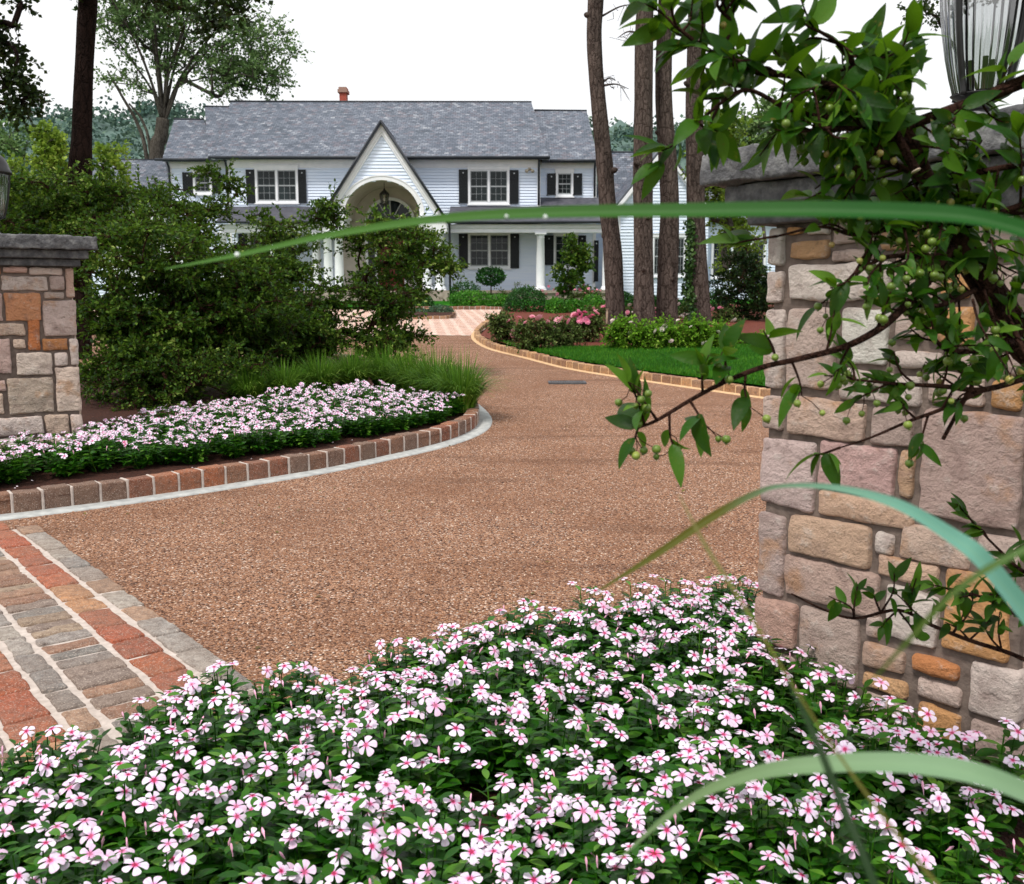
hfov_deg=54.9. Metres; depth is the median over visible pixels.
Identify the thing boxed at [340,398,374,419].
periwinkle
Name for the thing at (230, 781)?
periwinkle
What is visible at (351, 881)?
periwinkle
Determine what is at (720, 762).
periwinkle
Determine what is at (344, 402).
periwinkle
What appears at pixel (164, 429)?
periwinkle
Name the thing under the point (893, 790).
periwinkle
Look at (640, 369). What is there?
lawn
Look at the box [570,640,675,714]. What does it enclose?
periwinkle
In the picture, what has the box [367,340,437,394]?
grass clump
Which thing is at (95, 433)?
periwinkle
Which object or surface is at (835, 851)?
periwinkle
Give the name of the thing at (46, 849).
periwinkle
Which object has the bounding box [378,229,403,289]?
door
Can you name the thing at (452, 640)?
periwinkle
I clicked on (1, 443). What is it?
periwinkle
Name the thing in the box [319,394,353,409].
periwinkle
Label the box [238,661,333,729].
periwinkle
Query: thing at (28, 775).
periwinkle
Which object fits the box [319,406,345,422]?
periwinkle
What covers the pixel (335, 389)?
periwinkle
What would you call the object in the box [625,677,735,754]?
periwinkle
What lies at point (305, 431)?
periwinkle
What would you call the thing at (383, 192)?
hanging lantern
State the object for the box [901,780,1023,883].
periwinkle
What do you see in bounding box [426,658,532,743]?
periwinkle
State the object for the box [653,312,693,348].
lime shrub
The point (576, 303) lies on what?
boxwood
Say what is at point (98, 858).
periwinkle
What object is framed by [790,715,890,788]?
periwinkle
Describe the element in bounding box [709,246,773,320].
conifer shrub
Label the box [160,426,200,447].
periwinkle
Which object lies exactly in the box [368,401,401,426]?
periwinkle
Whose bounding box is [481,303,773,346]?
mulch bed
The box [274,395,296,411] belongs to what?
periwinkle
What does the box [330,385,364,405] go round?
periwinkle
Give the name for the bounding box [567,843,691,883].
periwinkle
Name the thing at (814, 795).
periwinkle
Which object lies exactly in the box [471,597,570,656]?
periwinkle
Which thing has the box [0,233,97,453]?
gate pillar
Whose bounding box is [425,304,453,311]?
shrub
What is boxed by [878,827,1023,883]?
periwinkle
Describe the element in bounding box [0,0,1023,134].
sky
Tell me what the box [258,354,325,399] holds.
grass clump
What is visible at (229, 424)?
periwinkle
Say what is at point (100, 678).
paving
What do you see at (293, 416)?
periwinkle
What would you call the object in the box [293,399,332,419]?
periwinkle
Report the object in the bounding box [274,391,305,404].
periwinkle
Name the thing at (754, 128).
tree
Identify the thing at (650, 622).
periwinkle
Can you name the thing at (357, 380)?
periwinkle
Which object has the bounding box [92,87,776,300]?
house
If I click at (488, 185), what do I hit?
window
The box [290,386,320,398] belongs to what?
periwinkle
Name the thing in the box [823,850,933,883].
periwinkle
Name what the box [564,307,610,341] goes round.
rose bush
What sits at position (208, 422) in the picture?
periwinkle
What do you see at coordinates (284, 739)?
periwinkle
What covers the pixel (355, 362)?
grass clump
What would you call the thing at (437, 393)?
periwinkle
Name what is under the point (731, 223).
tree
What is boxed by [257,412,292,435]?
periwinkle
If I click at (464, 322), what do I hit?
forecourt
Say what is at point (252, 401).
periwinkle
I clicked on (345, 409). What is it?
periwinkle
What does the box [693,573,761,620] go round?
periwinkle
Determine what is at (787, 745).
periwinkle
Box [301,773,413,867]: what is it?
periwinkle
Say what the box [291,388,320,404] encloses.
periwinkle
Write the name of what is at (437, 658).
periwinkle
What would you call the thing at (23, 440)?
periwinkle
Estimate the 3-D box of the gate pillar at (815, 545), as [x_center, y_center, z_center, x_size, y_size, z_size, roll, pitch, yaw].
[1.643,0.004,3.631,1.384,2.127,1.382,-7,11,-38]
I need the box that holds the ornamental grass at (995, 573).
[165,201,1023,883]
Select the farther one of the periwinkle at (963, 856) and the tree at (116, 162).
the tree at (116, 162)
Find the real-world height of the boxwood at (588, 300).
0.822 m
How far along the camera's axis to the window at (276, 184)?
46.66 m
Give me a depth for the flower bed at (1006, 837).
2.79 m
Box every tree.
[0,0,272,359]
[0,114,36,173]
[0,150,63,233]
[18,119,69,198]
[72,0,315,158]
[92,139,140,250]
[475,265,506,293]
[584,0,630,324]
[605,0,1023,661]
[610,11,655,325]
[655,0,678,325]
[679,105,766,268]
[684,0,711,324]
[709,217,770,294]
[734,88,789,243]
[896,0,998,89]
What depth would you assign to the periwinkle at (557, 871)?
2.36 m
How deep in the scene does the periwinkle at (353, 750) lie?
2.75 m
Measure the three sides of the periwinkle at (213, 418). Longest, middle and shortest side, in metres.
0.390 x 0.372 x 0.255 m
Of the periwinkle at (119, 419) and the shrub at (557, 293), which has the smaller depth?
the periwinkle at (119, 419)
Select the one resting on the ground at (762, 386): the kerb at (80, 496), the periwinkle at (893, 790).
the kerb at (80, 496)
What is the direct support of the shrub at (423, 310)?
on the island bed at (437, 313)
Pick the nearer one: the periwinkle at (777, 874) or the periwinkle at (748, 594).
the periwinkle at (777, 874)
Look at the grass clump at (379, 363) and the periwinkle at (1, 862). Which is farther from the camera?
the grass clump at (379, 363)
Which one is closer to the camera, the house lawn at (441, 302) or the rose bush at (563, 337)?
the rose bush at (563, 337)
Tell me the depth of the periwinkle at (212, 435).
8.68 m
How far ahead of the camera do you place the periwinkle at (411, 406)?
10.25 m
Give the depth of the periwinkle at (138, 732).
3.11 m
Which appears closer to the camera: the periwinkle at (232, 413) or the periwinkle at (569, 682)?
the periwinkle at (569, 682)
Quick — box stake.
[606,309,607,326]
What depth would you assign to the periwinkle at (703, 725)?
2.94 m
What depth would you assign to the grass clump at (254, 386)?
11.66 m
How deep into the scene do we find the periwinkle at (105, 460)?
7.83 m
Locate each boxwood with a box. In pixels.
[414,296,434,305]
[447,280,482,300]
[447,289,492,305]
[488,293,509,306]
[501,285,548,311]
[544,296,567,312]
[562,298,582,312]
[581,293,604,310]
[624,290,633,310]
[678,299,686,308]
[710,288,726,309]
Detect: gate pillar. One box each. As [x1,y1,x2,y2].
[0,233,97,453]
[700,104,1023,768]
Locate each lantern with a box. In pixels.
[0,155,11,219]
[379,187,388,205]
[940,0,1023,111]
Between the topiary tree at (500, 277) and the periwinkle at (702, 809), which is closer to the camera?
the periwinkle at (702, 809)
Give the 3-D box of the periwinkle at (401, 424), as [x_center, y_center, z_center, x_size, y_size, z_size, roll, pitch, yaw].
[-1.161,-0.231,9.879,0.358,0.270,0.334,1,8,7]
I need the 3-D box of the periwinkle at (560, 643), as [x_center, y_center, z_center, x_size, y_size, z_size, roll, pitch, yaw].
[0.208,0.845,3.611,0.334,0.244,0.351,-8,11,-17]
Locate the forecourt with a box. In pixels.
[92,310,500,334]
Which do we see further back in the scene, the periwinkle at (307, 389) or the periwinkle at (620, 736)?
the periwinkle at (307, 389)
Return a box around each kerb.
[0,354,491,520]
[380,308,455,318]
[416,306,504,310]
[471,314,770,398]
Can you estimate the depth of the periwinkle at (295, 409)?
10.28 m
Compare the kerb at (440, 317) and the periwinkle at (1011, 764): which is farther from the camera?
the kerb at (440, 317)
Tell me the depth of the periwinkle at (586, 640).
3.87 m
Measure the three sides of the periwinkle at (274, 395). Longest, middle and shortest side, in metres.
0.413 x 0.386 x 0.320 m
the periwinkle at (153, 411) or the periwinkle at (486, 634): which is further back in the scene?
the periwinkle at (153, 411)
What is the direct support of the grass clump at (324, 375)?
on the flower bed at (92, 411)
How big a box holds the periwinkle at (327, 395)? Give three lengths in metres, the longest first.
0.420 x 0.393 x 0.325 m
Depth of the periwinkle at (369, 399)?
10.57 m
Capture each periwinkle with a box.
[0,430,44,463]
[0,442,13,456]
[0,443,41,483]
[0,457,12,481]
[0,724,129,808]
[0,751,14,794]
[0,771,54,840]
[0,787,91,881]
[0,821,120,883]
[0,837,21,880]
[1,443,40,476]
[1,843,148,883]
[3,738,159,850]
[15,442,56,470]
[28,433,72,459]
[35,760,202,875]
[41,440,93,476]
[45,432,95,469]
[55,430,96,447]
[69,432,117,471]
[72,421,114,444]
[72,818,246,883]
[73,429,105,439]
[82,428,121,464]
[97,429,131,459]
[102,417,133,432]
[104,422,134,438]
[104,775,246,883]
[105,725,224,824]
[110,425,155,462]
[113,422,158,450]
[113,690,211,770]
[116,440,163,468]
[120,422,159,445]
[127,411,162,433]
[128,410,161,428]
[134,408,164,423]
[140,428,181,459]
[142,434,184,464]
[147,417,185,441]
[152,742,283,850]
[155,401,195,423]
[156,412,196,437]
[157,405,191,429]
[157,694,280,776]
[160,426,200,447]
[165,660,276,739]
[167,434,214,463]
[174,412,205,425]
[178,400,205,415]
[178,416,218,434]
[179,428,216,459]
[180,417,218,435]
[189,785,340,883]
[190,401,221,421]
[195,406,229,428]
[198,425,227,452]
[199,399,229,413]
[204,400,231,416]
[206,414,236,433]
[208,401,243,426]
[211,423,257,457]
[213,419,247,441]
[214,421,254,451]
[217,861,344,883]
[218,745,348,855]
[219,397,244,415]
[230,402,254,416]
[230,411,262,425]
[235,405,263,423]
[235,417,268,432]
[236,398,267,423]
[236,420,268,443]
[237,395,268,412]
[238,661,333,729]
[239,705,347,789]
[240,420,286,453]
[246,789,416,883]
[253,408,287,427]
[257,389,289,410]
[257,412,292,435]
[258,422,300,449]
[260,398,295,419]
[262,386,291,407]
[265,401,293,415]
[271,718,416,805]
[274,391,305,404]
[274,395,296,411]
[276,412,314,440]
[276,685,402,762]
[281,406,324,429]
[283,406,306,422]
[283,419,322,447]
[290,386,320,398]
[290,397,322,409]
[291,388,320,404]
[291,399,323,418]
[292,382,325,399]
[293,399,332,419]
[296,409,322,426]
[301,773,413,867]
[307,388,342,406]
[307,664,413,721]
[309,417,344,443]
[312,408,350,436]
[317,389,338,404]
[317,877,405,883]
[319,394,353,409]
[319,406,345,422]
[321,408,355,433]
[322,384,345,402]
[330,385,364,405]
[331,404,354,413]
[332,396,357,406]
[332,804,483,883]
[336,384,367,402]
[336,678,471,769]
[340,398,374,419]
[341,406,381,429]
[341,408,383,437]
[342,382,369,396]
[342,691,486,798]
[344,379,373,394]
[349,784,482,876]
[351,395,374,408]
[352,388,380,406]
[352,399,383,411]
[359,637,443,698]
[360,753,480,835]
[362,380,395,400]
[363,409,400,433]
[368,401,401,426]
[370,383,395,399]
[371,391,403,410]
[372,398,406,417]
[373,392,406,405]
[378,389,401,400]
[378,665,472,733]
[381,406,414,430]
[395,396,415,408]
[395,402,428,427]
[396,387,420,398]
[396,398,426,420]
[397,389,418,404]
[403,871,482,883]
[408,398,432,417]
[410,639,514,701]
[411,390,429,401]
[412,622,503,682]
[414,390,442,414]
[420,391,453,405]
[422,400,450,423]
[423,688,526,791]
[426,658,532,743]
[428,395,456,416]
[434,392,464,416]
[436,760,571,876]
[449,837,571,883]
[465,621,541,674]
[465,635,563,700]
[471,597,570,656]
[480,682,614,792]
[486,794,631,883]
[496,742,616,830]
[497,683,593,752]
[512,652,608,733]
[521,761,658,874]
[524,610,617,667]
[532,635,615,684]
[546,581,632,649]
[566,669,652,730]
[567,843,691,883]
[568,796,718,883]
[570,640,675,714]
[575,682,703,781]
[592,627,680,690]
[602,746,716,824]
[603,598,693,654]
[612,577,680,636]
[620,758,766,883]
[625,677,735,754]
[633,574,712,628]
[637,610,719,674]
[642,700,757,774]
[652,655,760,731]
[657,617,761,700]
[659,596,736,655]
[672,736,798,835]
[689,679,793,757]
[689,782,839,883]
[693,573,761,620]
[693,621,774,679]
[701,593,754,640]
[705,873,775,883]
[713,652,807,733]
[717,850,823,883]
[722,611,772,667]
[726,705,834,810]
[735,634,841,712]
[767,665,888,751]
[770,799,934,883]
[775,782,890,870]
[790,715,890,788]
[804,718,951,844]
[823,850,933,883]
[844,695,948,754]
[865,725,971,806]
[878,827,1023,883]
[881,744,1023,852]
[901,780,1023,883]
[921,717,1023,833]
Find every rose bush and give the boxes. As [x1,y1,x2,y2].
[478,309,531,344]
[506,314,564,353]
[546,311,590,346]
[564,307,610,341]
[586,305,604,322]
[625,303,632,319]
[678,298,689,320]
[710,303,747,322]
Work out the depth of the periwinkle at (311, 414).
9.67 m
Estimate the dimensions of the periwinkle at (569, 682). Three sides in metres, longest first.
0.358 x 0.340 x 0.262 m
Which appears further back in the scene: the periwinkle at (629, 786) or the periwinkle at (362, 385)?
the periwinkle at (362, 385)
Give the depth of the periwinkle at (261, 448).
8.59 m
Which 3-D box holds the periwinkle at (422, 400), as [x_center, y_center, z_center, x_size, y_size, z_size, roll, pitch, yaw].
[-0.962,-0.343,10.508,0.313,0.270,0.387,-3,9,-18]
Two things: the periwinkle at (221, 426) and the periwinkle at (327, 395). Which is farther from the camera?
the periwinkle at (327, 395)
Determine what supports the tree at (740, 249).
on the mulch bed at (753, 326)
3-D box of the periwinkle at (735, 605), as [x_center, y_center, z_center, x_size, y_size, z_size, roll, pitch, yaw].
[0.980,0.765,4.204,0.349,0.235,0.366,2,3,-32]
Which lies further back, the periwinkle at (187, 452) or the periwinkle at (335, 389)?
the periwinkle at (335, 389)
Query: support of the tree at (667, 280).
on the mulch bed at (753, 326)
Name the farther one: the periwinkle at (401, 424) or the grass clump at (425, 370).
the grass clump at (425, 370)
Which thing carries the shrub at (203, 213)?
on the flower bed at (92, 411)
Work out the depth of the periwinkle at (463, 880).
2.10 m
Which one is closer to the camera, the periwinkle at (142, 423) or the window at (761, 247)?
the periwinkle at (142, 423)
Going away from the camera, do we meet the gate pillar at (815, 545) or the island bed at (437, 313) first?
the gate pillar at (815, 545)
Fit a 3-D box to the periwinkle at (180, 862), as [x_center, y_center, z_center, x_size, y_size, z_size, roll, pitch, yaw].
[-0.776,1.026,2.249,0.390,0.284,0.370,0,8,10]
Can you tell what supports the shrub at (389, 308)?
on the flower bed at (92, 411)
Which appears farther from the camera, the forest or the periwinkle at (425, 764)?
the forest
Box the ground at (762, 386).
[104,299,769,388]
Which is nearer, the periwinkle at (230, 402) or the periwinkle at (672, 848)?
the periwinkle at (672, 848)
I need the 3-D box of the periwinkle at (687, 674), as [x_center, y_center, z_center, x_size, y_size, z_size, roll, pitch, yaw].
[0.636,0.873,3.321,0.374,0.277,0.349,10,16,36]
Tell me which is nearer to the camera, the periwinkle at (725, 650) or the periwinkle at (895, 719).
the periwinkle at (895, 719)
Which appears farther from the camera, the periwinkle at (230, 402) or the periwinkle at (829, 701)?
the periwinkle at (230, 402)
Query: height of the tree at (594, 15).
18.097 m
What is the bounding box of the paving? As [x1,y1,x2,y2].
[0,522,265,785]
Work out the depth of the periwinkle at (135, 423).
8.58 m
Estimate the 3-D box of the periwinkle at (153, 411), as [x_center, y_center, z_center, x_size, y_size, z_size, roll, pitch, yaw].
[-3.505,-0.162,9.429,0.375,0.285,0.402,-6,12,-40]
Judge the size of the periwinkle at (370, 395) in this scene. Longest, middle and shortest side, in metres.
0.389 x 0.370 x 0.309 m
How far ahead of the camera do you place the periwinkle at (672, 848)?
2.38 m
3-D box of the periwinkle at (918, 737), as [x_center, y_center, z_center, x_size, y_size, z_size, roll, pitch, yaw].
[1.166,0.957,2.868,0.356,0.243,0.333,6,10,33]
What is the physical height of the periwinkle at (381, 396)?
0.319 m
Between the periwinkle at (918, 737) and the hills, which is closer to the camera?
the periwinkle at (918, 737)
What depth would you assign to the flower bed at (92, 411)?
8.72 m
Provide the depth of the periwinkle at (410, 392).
11.34 m
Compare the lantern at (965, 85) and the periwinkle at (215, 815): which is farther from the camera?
the lantern at (965, 85)
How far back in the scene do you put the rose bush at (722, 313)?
27.59 m
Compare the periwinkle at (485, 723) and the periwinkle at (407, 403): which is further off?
the periwinkle at (407, 403)
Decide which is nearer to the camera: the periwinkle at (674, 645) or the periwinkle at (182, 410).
the periwinkle at (674, 645)
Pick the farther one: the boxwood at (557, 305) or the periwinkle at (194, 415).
the boxwood at (557, 305)
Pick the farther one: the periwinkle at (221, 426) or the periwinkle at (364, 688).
the periwinkle at (221, 426)
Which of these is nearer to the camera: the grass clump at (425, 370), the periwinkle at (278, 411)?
the periwinkle at (278, 411)
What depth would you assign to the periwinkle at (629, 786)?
2.73 m
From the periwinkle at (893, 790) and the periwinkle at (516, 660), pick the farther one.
the periwinkle at (516, 660)
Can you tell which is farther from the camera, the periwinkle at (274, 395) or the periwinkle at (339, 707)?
the periwinkle at (274, 395)
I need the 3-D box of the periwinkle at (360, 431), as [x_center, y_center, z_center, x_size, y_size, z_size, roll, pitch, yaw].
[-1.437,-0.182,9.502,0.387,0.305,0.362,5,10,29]
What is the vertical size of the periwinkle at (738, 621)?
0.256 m
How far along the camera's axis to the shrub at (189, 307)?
12.20 m
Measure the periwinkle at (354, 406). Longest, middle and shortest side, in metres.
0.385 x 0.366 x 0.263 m
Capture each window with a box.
[192,170,213,195]
[247,233,284,254]
[253,165,298,203]
[467,165,510,205]
[467,233,510,269]
[553,233,578,268]
[555,168,574,197]
[653,233,658,277]
[678,233,686,277]
[709,235,721,278]
[751,235,767,272]
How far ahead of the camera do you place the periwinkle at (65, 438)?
7.90 m
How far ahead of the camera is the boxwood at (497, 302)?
38.04 m
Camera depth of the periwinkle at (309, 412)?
9.39 m
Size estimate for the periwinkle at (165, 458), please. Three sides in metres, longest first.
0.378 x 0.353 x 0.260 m
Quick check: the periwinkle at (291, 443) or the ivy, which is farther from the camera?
the ivy
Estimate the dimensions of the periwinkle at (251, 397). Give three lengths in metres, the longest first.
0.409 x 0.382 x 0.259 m
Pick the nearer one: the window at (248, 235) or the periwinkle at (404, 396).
the periwinkle at (404, 396)
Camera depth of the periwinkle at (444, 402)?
10.57 m
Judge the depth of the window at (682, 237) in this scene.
48.11 m
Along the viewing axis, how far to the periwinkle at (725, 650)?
3.52 m
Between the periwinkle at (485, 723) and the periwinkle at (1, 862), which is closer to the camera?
the periwinkle at (1, 862)
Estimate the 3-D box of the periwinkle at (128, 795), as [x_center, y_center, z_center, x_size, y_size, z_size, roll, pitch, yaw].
[-0.997,0.979,2.527,0.418,0.296,0.397,-5,7,-30]
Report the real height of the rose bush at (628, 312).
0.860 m
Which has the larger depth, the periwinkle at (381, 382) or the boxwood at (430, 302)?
the boxwood at (430, 302)
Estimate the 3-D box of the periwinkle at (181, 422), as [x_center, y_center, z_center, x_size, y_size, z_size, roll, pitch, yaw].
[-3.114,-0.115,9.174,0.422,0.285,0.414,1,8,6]
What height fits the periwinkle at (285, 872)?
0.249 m
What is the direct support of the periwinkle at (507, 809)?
on the flower bed at (1006, 837)
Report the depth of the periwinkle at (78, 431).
8.25 m
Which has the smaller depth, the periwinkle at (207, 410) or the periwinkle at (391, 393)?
the periwinkle at (207, 410)
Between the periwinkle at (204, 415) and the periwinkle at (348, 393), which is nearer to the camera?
the periwinkle at (204, 415)
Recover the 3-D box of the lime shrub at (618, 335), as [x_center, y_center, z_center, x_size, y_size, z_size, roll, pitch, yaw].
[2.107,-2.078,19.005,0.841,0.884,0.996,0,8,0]
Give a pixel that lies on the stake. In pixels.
(606, 317)
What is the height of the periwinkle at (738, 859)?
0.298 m
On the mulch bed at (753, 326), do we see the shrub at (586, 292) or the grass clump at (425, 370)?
the shrub at (586, 292)
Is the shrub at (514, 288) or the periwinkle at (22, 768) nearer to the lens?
the periwinkle at (22, 768)
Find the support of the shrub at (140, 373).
on the flower bed at (92, 411)
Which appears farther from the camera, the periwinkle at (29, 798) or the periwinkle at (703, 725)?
the periwinkle at (703, 725)
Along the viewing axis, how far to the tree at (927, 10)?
28.56 m
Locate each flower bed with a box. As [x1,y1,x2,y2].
[0,356,469,500]
[93,617,1023,883]
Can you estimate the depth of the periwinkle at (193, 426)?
8.87 m
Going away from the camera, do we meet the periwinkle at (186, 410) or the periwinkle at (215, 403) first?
the periwinkle at (186, 410)
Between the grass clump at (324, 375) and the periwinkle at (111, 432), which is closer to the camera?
the periwinkle at (111, 432)
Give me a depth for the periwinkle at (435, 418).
10.26 m
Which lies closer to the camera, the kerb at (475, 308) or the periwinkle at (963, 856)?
the periwinkle at (963, 856)
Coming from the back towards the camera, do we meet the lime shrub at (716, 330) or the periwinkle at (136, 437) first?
the lime shrub at (716, 330)
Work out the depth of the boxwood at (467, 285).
41.82 m
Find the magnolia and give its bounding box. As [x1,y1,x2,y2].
[546,231,597,299]
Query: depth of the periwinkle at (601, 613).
4.08 m
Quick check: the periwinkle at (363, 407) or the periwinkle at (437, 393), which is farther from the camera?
the periwinkle at (437, 393)
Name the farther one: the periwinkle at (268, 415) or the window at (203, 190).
the window at (203, 190)
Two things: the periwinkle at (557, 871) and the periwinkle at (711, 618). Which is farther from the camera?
the periwinkle at (711, 618)
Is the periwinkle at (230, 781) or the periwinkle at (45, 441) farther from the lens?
the periwinkle at (45, 441)
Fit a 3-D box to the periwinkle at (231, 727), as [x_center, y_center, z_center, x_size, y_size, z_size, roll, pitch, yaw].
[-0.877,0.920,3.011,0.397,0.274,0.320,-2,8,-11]
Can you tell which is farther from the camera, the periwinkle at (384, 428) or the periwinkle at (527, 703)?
the periwinkle at (384, 428)
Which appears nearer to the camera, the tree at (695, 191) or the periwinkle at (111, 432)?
the periwinkle at (111, 432)
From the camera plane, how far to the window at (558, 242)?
47.85 m
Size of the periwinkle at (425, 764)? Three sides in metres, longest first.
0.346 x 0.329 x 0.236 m
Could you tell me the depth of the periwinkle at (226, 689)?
3.27 m
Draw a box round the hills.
[0,113,685,233]
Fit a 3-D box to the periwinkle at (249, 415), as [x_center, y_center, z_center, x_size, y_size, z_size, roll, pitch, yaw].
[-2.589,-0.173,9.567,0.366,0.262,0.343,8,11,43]
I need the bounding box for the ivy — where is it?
[680,219,697,322]
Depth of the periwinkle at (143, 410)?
9.63 m
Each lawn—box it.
[93,300,752,306]
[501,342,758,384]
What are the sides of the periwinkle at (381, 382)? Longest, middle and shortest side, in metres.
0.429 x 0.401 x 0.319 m
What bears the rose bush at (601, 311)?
on the mulch bed at (753, 326)
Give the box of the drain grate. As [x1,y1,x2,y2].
[548,381,586,383]
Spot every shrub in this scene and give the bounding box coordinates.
[0,150,180,292]
[60,190,327,403]
[78,334,277,411]
[106,158,328,268]
[220,178,469,375]
[408,307,427,311]
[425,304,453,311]
[494,281,536,298]
[541,283,600,300]
[567,286,604,303]
[599,311,643,349]
[627,318,668,349]
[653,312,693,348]
[676,312,714,347]
[698,316,736,347]
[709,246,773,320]
[736,329,764,344]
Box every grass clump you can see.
[208,361,284,404]
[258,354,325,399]
[285,345,356,392]
[320,345,383,389]
[346,341,407,389]
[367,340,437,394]
[386,343,489,399]
[398,345,520,412]
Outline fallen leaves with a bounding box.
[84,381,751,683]
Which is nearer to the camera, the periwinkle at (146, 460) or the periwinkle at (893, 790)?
the periwinkle at (893, 790)
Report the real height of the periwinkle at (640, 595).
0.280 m
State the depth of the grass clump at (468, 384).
11.02 m
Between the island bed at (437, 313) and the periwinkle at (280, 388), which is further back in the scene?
the island bed at (437, 313)
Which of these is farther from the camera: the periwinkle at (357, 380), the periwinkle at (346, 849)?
the periwinkle at (357, 380)
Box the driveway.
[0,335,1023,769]
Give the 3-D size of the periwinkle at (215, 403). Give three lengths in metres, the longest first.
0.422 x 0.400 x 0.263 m
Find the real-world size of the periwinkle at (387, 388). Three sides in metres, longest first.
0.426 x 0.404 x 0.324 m
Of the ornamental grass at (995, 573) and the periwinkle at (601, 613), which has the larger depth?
the periwinkle at (601, 613)
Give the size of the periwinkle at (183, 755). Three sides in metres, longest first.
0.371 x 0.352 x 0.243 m
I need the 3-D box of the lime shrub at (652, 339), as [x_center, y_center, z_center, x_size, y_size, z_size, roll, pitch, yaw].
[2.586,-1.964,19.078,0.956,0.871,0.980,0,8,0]
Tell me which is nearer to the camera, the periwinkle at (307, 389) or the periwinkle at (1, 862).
the periwinkle at (1, 862)
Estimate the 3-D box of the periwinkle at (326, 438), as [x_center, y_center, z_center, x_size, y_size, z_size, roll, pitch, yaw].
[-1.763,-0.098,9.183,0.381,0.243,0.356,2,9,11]
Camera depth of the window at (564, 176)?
47.42 m
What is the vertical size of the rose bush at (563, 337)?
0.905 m
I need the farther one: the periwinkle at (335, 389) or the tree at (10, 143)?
the tree at (10, 143)
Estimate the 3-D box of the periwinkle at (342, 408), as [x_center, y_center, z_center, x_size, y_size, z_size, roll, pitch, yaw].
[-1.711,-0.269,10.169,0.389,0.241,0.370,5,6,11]
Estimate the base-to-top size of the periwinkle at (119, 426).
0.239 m
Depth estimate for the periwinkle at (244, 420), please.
9.28 m
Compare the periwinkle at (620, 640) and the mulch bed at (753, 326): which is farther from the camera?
the mulch bed at (753, 326)
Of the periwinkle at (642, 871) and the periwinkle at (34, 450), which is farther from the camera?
the periwinkle at (34, 450)
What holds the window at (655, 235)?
in the house
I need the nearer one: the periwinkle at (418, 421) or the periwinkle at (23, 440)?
the periwinkle at (23, 440)
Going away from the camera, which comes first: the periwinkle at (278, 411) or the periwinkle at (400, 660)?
the periwinkle at (400, 660)
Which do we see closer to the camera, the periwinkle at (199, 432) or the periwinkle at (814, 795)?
the periwinkle at (814, 795)
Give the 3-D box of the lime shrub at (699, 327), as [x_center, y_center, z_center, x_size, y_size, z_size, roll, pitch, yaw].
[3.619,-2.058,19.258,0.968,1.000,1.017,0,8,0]
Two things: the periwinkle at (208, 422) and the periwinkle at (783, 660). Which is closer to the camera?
the periwinkle at (783, 660)
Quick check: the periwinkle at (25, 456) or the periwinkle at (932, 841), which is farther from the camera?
the periwinkle at (25, 456)
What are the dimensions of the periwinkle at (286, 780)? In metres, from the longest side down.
0.380 x 0.362 x 0.288 m
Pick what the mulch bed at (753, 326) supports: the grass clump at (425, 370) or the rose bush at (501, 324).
the rose bush at (501, 324)
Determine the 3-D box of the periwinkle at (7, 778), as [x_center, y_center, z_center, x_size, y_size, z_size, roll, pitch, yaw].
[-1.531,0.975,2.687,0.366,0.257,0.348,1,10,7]
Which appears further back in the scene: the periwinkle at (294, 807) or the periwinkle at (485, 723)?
the periwinkle at (485, 723)
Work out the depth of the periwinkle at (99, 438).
8.09 m
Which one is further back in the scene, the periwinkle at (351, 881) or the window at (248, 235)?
the window at (248, 235)
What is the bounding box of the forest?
[0,94,834,193]
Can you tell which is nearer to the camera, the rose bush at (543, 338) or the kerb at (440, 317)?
the rose bush at (543, 338)
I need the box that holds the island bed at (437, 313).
[405,309,454,315]
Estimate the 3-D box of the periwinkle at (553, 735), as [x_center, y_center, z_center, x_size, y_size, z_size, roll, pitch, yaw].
[0.103,0.907,2.947,0.406,0.318,0.379,-1,9,-20]
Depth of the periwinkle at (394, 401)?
10.38 m
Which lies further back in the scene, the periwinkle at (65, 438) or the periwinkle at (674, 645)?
the periwinkle at (65, 438)
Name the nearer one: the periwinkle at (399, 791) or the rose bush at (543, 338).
the periwinkle at (399, 791)
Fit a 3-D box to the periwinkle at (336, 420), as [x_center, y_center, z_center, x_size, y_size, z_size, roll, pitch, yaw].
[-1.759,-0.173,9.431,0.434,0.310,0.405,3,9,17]
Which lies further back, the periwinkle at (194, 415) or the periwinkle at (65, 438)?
the periwinkle at (194, 415)
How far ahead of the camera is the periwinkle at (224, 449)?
8.41 m
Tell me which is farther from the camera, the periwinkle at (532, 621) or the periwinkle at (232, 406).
the periwinkle at (232, 406)
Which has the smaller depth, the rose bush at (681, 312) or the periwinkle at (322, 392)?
the periwinkle at (322, 392)
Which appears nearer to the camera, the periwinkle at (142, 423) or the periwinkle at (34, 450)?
the periwinkle at (34, 450)
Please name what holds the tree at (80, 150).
on the ground at (762, 386)

